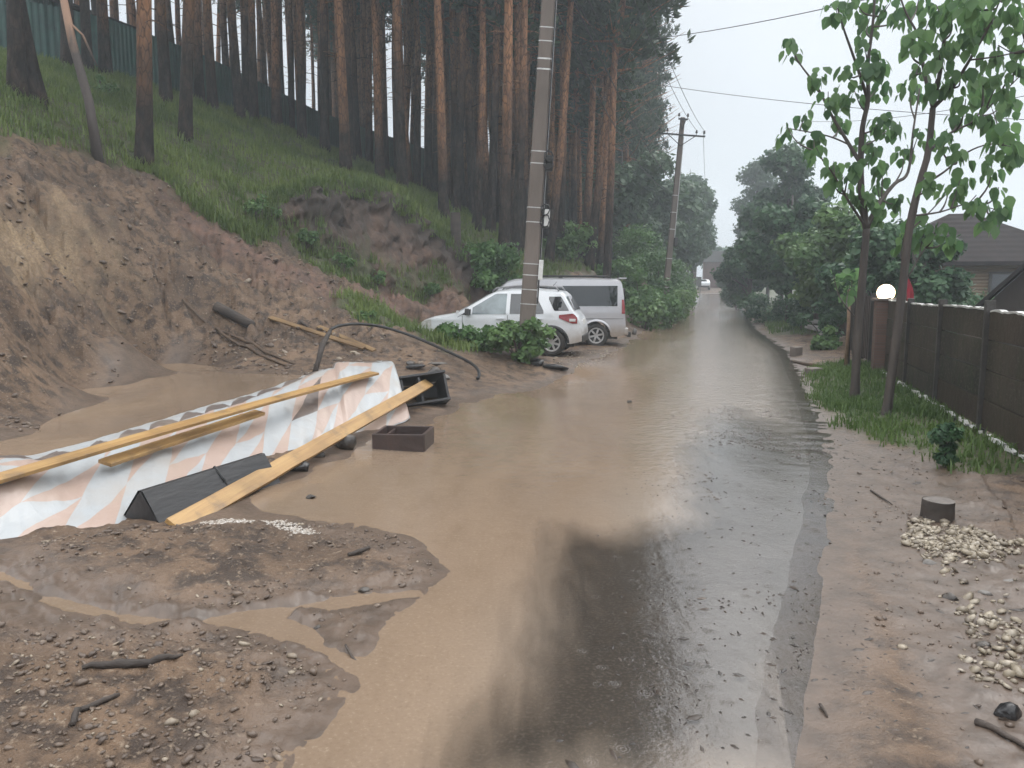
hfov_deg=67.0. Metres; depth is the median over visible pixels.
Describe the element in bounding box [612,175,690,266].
tree
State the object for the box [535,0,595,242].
pine tree
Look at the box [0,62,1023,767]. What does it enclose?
ground
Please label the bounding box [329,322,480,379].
hose
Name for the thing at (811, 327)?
stone slab
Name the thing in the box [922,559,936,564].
stone
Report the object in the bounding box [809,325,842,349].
bush
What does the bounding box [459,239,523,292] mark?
bush
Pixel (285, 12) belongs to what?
pine tree
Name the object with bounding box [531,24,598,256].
pine tree
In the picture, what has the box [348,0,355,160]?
pine tree
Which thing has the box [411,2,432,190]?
pine tree
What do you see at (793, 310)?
bush
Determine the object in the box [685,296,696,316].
bush
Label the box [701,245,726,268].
tree
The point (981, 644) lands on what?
stone
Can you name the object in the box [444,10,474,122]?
pine tree
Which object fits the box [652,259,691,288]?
bush
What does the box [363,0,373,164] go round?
pine tree
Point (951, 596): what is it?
stone
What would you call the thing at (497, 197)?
pine tree
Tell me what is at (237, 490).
plank
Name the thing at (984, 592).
stone
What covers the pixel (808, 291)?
tree
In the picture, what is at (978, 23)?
young tree
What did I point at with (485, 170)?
pine tree
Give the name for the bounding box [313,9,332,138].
pine tree
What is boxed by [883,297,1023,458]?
slab fence
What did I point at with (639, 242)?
bush
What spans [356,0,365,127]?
pine tree
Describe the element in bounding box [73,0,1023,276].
sky
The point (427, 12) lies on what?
pine tree
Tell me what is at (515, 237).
pine tree
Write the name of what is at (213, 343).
bank gravel
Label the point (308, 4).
pine tree
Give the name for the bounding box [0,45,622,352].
bank grass
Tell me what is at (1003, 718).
bark scraps
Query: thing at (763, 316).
bush
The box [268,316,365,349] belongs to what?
board
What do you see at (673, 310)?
bush
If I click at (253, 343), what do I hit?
branch
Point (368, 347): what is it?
board
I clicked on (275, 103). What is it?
pine tree
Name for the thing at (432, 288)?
weed clump
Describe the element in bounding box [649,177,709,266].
tree
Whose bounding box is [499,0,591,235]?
pine tree
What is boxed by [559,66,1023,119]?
power line
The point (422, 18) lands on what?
pine tree
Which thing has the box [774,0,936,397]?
young tree
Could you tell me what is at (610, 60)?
power line
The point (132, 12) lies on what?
pine tree
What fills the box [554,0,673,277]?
pine tree
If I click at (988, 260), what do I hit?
wooden house
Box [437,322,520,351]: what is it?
bush
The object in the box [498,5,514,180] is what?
pine tree
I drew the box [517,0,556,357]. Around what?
utility pole
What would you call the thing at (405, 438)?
square planter
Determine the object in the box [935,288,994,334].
bush
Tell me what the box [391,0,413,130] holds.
pine tree
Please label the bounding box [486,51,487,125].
pine tree
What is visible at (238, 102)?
pine tree
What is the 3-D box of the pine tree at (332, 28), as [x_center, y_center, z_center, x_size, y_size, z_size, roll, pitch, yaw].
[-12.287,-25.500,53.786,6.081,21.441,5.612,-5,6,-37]
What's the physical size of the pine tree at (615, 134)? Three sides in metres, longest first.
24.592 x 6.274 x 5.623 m
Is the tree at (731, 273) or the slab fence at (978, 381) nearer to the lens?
the slab fence at (978, 381)
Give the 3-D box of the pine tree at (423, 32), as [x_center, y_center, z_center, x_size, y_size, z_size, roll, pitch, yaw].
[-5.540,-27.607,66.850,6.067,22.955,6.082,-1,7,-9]
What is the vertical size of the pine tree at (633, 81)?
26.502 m
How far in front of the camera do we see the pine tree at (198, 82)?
30.08 m
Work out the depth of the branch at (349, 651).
3.58 m
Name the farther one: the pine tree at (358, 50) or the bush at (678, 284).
the pine tree at (358, 50)
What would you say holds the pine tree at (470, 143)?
on the ground at (52, 330)
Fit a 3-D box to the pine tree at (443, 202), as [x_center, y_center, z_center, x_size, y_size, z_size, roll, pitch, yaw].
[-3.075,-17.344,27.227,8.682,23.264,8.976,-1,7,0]
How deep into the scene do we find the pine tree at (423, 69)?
71.88 m
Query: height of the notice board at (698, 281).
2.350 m
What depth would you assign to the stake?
12.79 m
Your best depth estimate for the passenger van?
21.53 m
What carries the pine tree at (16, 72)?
on the ground at (52, 330)
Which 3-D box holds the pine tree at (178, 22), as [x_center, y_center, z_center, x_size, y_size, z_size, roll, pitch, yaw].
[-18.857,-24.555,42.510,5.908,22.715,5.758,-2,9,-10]
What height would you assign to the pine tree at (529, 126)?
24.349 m
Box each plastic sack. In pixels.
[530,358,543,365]
[542,364,568,370]
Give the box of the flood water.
[0,294,828,767]
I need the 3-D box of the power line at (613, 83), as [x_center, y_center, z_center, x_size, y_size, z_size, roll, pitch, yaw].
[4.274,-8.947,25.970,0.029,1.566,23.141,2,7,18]
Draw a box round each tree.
[5,0,49,109]
[6,0,29,99]
[60,0,74,65]
[60,0,104,163]
[79,0,94,70]
[90,0,112,15]
[96,0,112,74]
[109,0,118,19]
[118,0,129,23]
[127,0,135,26]
[132,0,168,166]
[152,0,180,103]
[154,0,177,36]
[165,0,180,42]
[175,0,181,45]
[177,0,196,142]
[179,0,205,102]
[181,0,212,54]
[194,0,223,111]
[212,0,220,62]
[212,0,263,28]
[213,0,238,66]
[213,0,241,71]
[216,0,247,119]
[236,0,249,114]
[238,0,263,120]
[255,0,266,68]
[255,1,264,81]
[256,0,269,85]
[259,0,288,122]
[264,0,270,86]
[266,0,282,125]
[267,0,286,93]
[268,0,270,35]
[280,0,294,128]
[282,0,287,84]
[282,0,316,88]
[286,0,319,139]
[291,0,309,122]
[294,0,313,84]
[305,0,317,109]
[306,0,332,60]
[306,0,359,117]
[306,14,334,116]
[313,0,352,170]
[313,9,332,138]
[314,0,335,151]
[315,0,331,115]
[316,0,334,114]
[329,0,363,158]
[330,0,389,125]
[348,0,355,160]
[351,2,365,158]
[353,0,360,64]
[354,0,391,178]
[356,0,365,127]
[357,0,361,103]
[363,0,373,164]
[372,48,391,114]
[378,2,391,169]
[380,0,416,187]
[385,0,421,56]
[385,4,413,183]
[389,0,413,105]
[389,11,395,173]
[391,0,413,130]
[402,4,433,143]
[403,0,431,186]
[410,5,421,143]
[411,0,427,136]
[411,0,477,201]
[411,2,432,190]
[419,4,449,65]
[419,6,450,121]
[420,24,470,153]
[420,36,450,85]
[421,0,449,218]
[421,2,433,172]
[422,35,437,193]
[424,3,492,150]
[441,0,567,232]
[443,2,472,214]
[444,0,458,196]
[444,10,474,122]
[448,7,479,213]
[449,2,474,208]
[463,14,476,208]
[468,0,500,231]
[468,8,534,224]
[469,8,491,139]
[470,52,476,91]
[470,61,502,125]
[471,8,491,126]
[472,5,486,215]
[473,5,503,218]
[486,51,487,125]
[487,0,530,283]
[488,13,502,203]
[498,0,537,255]
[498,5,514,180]
[499,0,524,252]
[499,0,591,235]
[510,0,591,236]
[524,0,537,233]
[528,59,531,190]
[530,58,585,232]
[531,16,567,203]
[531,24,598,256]
[532,38,625,253]
[532,58,556,241]
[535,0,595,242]
[535,57,558,237]
[544,0,576,262]
[547,25,558,233]
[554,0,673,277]
[555,8,656,264]
[555,135,557,157]
[556,1,626,258]
[556,133,596,168]
[557,0,694,270]
[557,36,656,215]
[565,0,659,268]
[566,147,675,260]
[579,36,656,155]
[580,66,635,165]
[580,89,644,150]
[588,57,655,149]
[612,16,669,255]
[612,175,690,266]
[615,33,673,226]
[615,58,656,165]
[618,16,677,165]
[620,0,682,161]
[642,70,682,151]
[643,30,673,145]
[645,53,678,172]
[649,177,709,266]
[652,82,676,180]
[663,175,717,241]
[670,172,717,274]
[684,182,718,287]
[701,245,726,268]
[709,245,774,307]
[729,158,780,246]
[732,228,769,301]
[734,194,828,323]
[737,140,836,309]
[770,226,832,332]
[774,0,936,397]
[790,199,859,335]
[814,218,947,311]
[866,234,976,324]
[880,0,1023,414]
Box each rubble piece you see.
[405,364,425,369]
[428,366,439,371]
[429,362,446,365]
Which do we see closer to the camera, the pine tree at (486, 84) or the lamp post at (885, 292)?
the lamp post at (885, 292)
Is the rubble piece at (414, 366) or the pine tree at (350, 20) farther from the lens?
the pine tree at (350, 20)
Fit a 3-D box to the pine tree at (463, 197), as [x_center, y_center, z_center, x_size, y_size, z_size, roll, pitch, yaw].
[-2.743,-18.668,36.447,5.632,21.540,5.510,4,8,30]
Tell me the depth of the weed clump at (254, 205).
20.02 m
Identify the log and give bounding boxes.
[212,301,255,326]
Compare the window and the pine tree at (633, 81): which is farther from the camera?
the pine tree at (633, 81)
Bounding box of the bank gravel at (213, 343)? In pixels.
[0,145,490,431]
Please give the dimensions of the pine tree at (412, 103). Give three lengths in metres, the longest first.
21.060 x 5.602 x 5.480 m
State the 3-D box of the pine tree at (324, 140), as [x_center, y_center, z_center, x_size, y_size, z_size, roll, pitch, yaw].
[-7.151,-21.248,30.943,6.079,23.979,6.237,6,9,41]
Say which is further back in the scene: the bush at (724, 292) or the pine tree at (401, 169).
the bush at (724, 292)
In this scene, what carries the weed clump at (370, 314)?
on the ground at (52, 330)
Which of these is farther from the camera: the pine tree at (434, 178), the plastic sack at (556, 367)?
the pine tree at (434, 178)
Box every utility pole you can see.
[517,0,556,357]
[658,113,704,321]
[693,267,696,288]
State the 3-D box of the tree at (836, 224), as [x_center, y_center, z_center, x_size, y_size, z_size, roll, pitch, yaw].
[11.196,-3.728,25.762,3.294,4.779,2.831,-7,10,-44]
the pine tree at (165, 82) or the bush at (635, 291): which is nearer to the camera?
the pine tree at (165, 82)
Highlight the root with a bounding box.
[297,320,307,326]
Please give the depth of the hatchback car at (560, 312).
17.95 m
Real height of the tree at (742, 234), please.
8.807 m
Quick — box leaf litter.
[555,408,981,767]
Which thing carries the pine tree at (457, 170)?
on the ground at (52, 330)
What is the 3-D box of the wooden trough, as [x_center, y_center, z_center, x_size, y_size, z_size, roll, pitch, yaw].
[-2.419,0.804,6.141,0.400,0.291,1.350,3,8,20]
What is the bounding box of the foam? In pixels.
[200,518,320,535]
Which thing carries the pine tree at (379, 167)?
on the ground at (52, 330)
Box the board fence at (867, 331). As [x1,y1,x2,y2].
[850,293,877,361]
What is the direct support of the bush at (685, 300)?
on the ground at (52, 330)
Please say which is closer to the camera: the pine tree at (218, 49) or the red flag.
the red flag
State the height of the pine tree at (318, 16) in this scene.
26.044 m
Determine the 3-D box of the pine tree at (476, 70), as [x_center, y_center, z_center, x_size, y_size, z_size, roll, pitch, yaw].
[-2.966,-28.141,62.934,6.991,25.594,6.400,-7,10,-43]
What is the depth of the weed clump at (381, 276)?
22.55 m
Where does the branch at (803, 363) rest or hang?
on the ground at (52, 330)
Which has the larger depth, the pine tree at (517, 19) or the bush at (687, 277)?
the bush at (687, 277)
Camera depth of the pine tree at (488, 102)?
70.45 m
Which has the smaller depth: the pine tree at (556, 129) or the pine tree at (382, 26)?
the pine tree at (382, 26)
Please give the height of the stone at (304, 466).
0.153 m
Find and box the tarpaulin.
[0,360,409,538]
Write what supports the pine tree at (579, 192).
on the ground at (52, 330)
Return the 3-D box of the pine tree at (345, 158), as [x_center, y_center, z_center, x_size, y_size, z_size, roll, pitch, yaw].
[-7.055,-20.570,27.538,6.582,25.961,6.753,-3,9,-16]
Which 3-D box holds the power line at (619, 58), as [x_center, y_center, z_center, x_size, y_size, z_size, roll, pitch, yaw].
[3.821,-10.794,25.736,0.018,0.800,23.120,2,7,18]
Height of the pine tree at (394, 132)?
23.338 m
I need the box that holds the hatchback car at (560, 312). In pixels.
[421,283,588,355]
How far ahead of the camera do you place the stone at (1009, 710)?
3.07 m
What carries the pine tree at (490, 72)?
on the ground at (52, 330)
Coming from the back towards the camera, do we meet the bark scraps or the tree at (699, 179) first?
the tree at (699, 179)
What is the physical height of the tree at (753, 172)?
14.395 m
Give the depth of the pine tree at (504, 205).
25.77 m
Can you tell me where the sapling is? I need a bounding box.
[830,268,866,365]
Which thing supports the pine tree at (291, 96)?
on the ground at (52, 330)
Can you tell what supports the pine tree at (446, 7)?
on the ground at (52, 330)
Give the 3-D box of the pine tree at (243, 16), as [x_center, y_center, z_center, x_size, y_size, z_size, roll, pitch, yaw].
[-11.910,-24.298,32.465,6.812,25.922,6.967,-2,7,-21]
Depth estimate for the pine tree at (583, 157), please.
52.23 m
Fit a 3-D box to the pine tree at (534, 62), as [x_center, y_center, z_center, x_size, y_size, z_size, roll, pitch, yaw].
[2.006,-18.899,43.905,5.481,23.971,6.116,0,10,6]
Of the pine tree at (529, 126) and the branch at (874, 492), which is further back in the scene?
the pine tree at (529, 126)
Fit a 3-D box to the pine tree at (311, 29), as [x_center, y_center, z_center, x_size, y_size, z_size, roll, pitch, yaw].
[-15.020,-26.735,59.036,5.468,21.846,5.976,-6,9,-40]
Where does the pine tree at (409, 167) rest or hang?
on the ground at (52, 330)
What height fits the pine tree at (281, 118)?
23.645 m
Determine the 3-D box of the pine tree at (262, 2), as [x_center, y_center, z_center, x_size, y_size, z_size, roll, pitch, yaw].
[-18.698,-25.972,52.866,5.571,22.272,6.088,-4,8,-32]
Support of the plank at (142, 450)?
on the tarpaulin
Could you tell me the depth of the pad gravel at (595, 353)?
18.64 m
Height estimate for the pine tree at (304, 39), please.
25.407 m
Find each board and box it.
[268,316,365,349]
[317,325,375,351]
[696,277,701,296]
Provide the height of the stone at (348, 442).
0.230 m
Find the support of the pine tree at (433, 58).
on the ground at (52, 330)
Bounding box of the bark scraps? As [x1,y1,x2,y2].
[799,398,1023,741]
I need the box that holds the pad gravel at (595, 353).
[551,343,632,373]
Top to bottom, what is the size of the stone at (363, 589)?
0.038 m
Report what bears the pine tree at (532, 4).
on the ground at (52, 330)
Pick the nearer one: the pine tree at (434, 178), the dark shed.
the dark shed
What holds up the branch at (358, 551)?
on the ground at (52, 330)
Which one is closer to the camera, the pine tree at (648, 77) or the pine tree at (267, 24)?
the pine tree at (267, 24)
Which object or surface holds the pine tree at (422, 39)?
on the ground at (52, 330)
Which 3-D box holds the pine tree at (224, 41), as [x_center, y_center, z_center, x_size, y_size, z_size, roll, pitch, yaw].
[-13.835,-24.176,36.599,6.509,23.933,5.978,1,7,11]
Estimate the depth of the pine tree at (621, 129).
42.52 m
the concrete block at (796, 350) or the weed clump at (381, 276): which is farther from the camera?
the weed clump at (381, 276)
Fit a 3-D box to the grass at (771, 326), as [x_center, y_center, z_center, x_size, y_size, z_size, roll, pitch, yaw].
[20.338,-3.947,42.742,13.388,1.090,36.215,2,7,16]
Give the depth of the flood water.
6.49 m
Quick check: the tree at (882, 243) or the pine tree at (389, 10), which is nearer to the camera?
the tree at (882, 243)
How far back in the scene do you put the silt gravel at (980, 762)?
4.06 m
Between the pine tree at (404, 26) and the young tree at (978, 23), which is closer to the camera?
the young tree at (978, 23)
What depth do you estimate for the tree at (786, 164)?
48.08 m
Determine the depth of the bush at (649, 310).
29.04 m
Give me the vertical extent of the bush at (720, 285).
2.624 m
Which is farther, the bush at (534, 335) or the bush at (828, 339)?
the bush at (828, 339)
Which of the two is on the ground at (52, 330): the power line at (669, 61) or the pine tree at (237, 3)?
the pine tree at (237, 3)
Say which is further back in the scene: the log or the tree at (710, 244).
the tree at (710, 244)
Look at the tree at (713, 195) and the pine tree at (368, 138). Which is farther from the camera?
the tree at (713, 195)
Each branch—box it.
[68,692,119,726]
[81,653,182,668]
[181,299,290,366]
[221,330,294,364]
[344,644,355,659]
[347,546,369,555]
[791,360,822,365]
[818,703,827,716]
[870,489,892,504]
[974,718,1023,747]
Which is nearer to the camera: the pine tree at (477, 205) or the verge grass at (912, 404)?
the verge grass at (912, 404)
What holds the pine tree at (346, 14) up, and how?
on the ground at (52, 330)
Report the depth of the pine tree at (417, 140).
35.41 m
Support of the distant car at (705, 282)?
on the road
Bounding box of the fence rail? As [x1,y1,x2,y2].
[26,0,135,28]
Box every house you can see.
[702,251,725,286]
[922,214,1023,306]
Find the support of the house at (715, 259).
on the ground at (52, 330)
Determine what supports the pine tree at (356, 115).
on the ground at (52, 330)
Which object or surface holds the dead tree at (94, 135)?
on the ground at (52, 330)
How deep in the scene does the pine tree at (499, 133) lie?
38.81 m
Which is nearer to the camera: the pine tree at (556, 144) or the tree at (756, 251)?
the tree at (756, 251)
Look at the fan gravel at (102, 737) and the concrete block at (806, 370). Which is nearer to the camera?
the fan gravel at (102, 737)
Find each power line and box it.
[556,9,673,192]
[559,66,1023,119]
[573,0,674,183]
[576,0,659,127]
[588,0,666,127]
[600,0,862,42]
[634,0,696,130]
[646,0,703,129]
[811,96,1022,121]
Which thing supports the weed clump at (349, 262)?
on the ground at (52, 330)
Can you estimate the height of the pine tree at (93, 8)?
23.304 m
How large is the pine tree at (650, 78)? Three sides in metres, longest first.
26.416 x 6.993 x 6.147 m
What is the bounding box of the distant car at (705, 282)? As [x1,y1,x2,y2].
[697,279,709,289]
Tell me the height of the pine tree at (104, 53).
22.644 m
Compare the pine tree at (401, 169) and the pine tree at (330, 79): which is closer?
the pine tree at (401, 169)
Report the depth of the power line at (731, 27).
22.34 m
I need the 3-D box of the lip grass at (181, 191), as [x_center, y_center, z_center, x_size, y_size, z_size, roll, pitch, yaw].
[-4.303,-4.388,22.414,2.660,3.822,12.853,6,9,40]
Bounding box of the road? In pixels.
[453,293,809,767]
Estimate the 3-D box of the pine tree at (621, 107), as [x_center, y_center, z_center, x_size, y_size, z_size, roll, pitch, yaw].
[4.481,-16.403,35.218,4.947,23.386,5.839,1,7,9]
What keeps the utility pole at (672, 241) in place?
on the ground at (52, 330)
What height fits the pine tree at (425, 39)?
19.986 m
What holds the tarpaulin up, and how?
on the ground at (52, 330)
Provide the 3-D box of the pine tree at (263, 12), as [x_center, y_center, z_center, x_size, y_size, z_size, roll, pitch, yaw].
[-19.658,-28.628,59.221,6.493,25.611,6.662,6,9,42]
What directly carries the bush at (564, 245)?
on the ground at (52, 330)
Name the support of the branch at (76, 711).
on the ground at (52, 330)
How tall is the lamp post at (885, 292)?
1.669 m
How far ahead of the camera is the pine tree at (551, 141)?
35.42 m
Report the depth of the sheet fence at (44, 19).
28.76 m
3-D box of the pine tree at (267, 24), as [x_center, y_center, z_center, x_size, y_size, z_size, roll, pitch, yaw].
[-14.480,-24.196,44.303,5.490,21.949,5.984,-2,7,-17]
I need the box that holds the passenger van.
[495,275,630,345]
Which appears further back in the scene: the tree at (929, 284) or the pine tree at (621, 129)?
the pine tree at (621, 129)
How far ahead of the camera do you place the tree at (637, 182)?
47.32 m
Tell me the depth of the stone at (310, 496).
6.27 m
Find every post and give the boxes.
[450,212,462,254]
[871,284,895,368]
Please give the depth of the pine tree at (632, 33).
32.60 m
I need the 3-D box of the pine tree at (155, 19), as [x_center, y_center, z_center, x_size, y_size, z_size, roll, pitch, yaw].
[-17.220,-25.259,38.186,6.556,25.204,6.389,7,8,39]
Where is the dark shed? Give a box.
[975,263,1023,346]
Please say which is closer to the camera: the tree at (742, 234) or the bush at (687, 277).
the bush at (687, 277)
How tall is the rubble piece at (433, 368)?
0.176 m
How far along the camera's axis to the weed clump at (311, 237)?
20.55 m
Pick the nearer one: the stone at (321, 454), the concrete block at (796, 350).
the stone at (321, 454)
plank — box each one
[0,371,378,483]
[98,409,264,466]
[165,379,432,524]
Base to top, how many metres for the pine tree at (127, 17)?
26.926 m
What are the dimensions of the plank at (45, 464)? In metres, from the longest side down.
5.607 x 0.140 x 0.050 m
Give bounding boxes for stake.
[312,329,331,371]
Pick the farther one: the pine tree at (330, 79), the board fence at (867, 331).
the pine tree at (330, 79)
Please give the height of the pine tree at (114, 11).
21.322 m
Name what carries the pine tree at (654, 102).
on the ground at (52, 330)
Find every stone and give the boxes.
[290,461,308,471]
[306,494,315,498]
[313,452,324,457]
[335,434,355,449]
[358,587,369,592]
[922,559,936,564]
[942,592,958,600]
[974,641,991,647]
[978,590,992,595]
[993,701,1021,720]
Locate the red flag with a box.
[906,279,913,300]
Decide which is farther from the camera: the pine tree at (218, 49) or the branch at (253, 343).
the pine tree at (218, 49)
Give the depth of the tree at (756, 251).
34.56 m
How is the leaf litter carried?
on the flood water
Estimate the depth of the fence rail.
28.72 m
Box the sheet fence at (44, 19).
[0,0,451,178]
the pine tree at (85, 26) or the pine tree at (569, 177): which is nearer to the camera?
the pine tree at (85, 26)
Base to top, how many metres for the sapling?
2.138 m
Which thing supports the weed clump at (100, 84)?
on the ground at (52, 330)
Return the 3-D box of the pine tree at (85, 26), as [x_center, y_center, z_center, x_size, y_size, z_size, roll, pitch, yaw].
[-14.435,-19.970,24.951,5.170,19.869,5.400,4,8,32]
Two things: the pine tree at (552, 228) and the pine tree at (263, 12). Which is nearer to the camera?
the pine tree at (552, 228)
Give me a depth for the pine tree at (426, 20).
44.47 m
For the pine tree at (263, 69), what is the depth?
41.30 m
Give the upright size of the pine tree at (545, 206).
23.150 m
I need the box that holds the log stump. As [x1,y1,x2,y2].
[920,496,955,522]
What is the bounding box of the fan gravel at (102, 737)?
[0,519,434,767]
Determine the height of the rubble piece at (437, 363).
0.065 m
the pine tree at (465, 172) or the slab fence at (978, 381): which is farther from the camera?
the pine tree at (465, 172)
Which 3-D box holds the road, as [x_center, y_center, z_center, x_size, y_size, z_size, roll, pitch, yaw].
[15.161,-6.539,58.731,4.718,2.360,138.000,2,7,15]
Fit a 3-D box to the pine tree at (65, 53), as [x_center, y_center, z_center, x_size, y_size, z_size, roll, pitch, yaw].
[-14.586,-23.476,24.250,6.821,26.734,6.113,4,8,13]
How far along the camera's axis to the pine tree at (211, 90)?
28.96 m
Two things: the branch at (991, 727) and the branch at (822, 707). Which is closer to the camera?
the branch at (991, 727)
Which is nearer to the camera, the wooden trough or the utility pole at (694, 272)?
the wooden trough
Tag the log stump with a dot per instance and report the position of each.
(935, 509)
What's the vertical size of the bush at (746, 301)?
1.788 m
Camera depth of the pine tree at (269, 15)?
47.86 m
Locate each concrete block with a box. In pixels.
[790,346,802,355]
[804,367,821,374]
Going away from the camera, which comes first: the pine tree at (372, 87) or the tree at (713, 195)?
the pine tree at (372, 87)
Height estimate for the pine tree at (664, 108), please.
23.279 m
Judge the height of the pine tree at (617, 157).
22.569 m
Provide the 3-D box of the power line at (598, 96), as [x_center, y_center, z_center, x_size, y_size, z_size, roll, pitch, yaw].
[4.191,-8.290,26.051,0.024,1.699,23.175,2,7,18]
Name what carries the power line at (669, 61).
attached to the utility pole at (538, 220)
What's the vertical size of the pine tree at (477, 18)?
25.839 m
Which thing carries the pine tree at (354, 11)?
on the ground at (52, 330)
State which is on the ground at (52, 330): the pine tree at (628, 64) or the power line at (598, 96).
the pine tree at (628, 64)
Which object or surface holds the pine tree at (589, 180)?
on the ground at (52, 330)
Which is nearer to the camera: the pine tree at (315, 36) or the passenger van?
the passenger van
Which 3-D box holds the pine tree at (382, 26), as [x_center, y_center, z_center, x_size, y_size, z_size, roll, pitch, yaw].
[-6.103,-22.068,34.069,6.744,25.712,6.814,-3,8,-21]
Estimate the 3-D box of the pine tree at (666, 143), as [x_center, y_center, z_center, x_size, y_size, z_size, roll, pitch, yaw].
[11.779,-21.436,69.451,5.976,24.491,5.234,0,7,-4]
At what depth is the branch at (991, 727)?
2.93 m
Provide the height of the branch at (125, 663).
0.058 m
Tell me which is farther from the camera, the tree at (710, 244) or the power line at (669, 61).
the tree at (710, 244)
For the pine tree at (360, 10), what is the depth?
50.42 m
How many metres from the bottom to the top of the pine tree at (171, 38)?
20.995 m
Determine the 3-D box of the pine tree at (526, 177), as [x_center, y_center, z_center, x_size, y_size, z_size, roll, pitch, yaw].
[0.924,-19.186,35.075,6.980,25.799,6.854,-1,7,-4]
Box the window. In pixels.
[988,272,1022,296]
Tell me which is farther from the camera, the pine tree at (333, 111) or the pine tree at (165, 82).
the pine tree at (333, 111)
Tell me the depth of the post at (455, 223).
25.57 m
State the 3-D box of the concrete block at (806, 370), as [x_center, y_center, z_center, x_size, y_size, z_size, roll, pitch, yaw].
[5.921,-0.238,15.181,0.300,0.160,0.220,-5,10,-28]
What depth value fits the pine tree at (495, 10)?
30.86 m
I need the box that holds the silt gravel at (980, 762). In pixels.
[804,429,1023,765]
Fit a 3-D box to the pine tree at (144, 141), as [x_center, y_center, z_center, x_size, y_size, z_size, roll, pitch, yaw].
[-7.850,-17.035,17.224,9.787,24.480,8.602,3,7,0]
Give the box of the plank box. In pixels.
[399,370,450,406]
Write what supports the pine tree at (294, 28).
on the ground at (52, 330)
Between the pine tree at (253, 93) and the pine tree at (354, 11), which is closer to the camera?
the pine tree at (253, 93)
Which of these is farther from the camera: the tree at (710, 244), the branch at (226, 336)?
the tree at (710, 244)
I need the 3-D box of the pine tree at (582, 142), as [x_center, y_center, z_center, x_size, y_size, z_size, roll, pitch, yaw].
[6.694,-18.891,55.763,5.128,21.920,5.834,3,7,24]
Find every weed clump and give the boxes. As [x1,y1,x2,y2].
[89,74,119,95]
[242,193,281,220]
[298,228,319,248]
[331,252,355,273]
[357,310,377,321]
[368,269,385,286]
[423,282,441,296]
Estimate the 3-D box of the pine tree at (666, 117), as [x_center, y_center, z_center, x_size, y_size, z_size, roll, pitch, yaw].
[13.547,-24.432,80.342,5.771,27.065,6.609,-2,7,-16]
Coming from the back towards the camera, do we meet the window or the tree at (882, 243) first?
the window
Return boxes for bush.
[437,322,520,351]
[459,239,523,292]
[485,316,555,363]
[540,220,597,259]
[594,254,649,286]
[612,223,672,279]
[619,265,675,318]
[625,294,667,330]
[638,284,686,328]
[643,246,693,299]
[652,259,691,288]
[662,283,699,322]
[676,271,696,292]
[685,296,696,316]
[715,281,745,298]
[719,287,753,309]
[738,290,770,318]
[746,294,784,323]
[779,293,813,328]
[795,292,846,340]
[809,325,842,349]
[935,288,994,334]
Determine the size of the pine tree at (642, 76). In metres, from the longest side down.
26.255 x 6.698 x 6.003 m
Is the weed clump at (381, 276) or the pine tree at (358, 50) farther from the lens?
the pine tree at (358, 50)
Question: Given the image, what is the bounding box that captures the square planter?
[372,425,433,451]
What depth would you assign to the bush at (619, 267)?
35.34 m
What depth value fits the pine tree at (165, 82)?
25.88 m
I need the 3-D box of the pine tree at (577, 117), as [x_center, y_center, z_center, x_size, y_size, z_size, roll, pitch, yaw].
[4.076,-16.921,38.282,5.766,22.754,5.014,4,8,32]
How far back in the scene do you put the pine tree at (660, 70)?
57.43 m
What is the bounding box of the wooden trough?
[124,453,279,522]
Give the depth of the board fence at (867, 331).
17.00 m
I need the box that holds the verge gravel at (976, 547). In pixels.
[900,516,1023,692]
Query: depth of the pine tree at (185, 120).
22.74 m
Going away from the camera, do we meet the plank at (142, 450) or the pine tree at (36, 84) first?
the plank at (142, 450)
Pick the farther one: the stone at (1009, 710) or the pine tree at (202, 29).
the pine tree at (202, 29)
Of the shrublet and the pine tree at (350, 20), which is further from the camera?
the pine tree at (350, 20)
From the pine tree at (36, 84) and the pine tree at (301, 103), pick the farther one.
the pine tree at (301, 103)
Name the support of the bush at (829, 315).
on the ground at (52, 330)
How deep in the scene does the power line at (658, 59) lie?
24.01 m
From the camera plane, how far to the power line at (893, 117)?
26.86 m
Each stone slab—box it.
[804,324,819,330]
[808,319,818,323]
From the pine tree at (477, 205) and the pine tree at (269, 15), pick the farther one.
the pine tree at (269, 15)
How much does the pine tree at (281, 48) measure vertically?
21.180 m
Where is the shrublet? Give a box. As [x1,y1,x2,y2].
[926,422,964,467]
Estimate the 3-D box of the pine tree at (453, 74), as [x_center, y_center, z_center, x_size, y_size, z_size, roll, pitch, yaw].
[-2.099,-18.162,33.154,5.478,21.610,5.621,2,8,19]
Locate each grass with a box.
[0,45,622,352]
[120,155,501,289]
[764,306,816,334]
[800,356,1023,474]
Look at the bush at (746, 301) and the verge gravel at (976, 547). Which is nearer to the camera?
the verge gravel at (976, 547)
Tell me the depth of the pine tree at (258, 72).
52.13 m

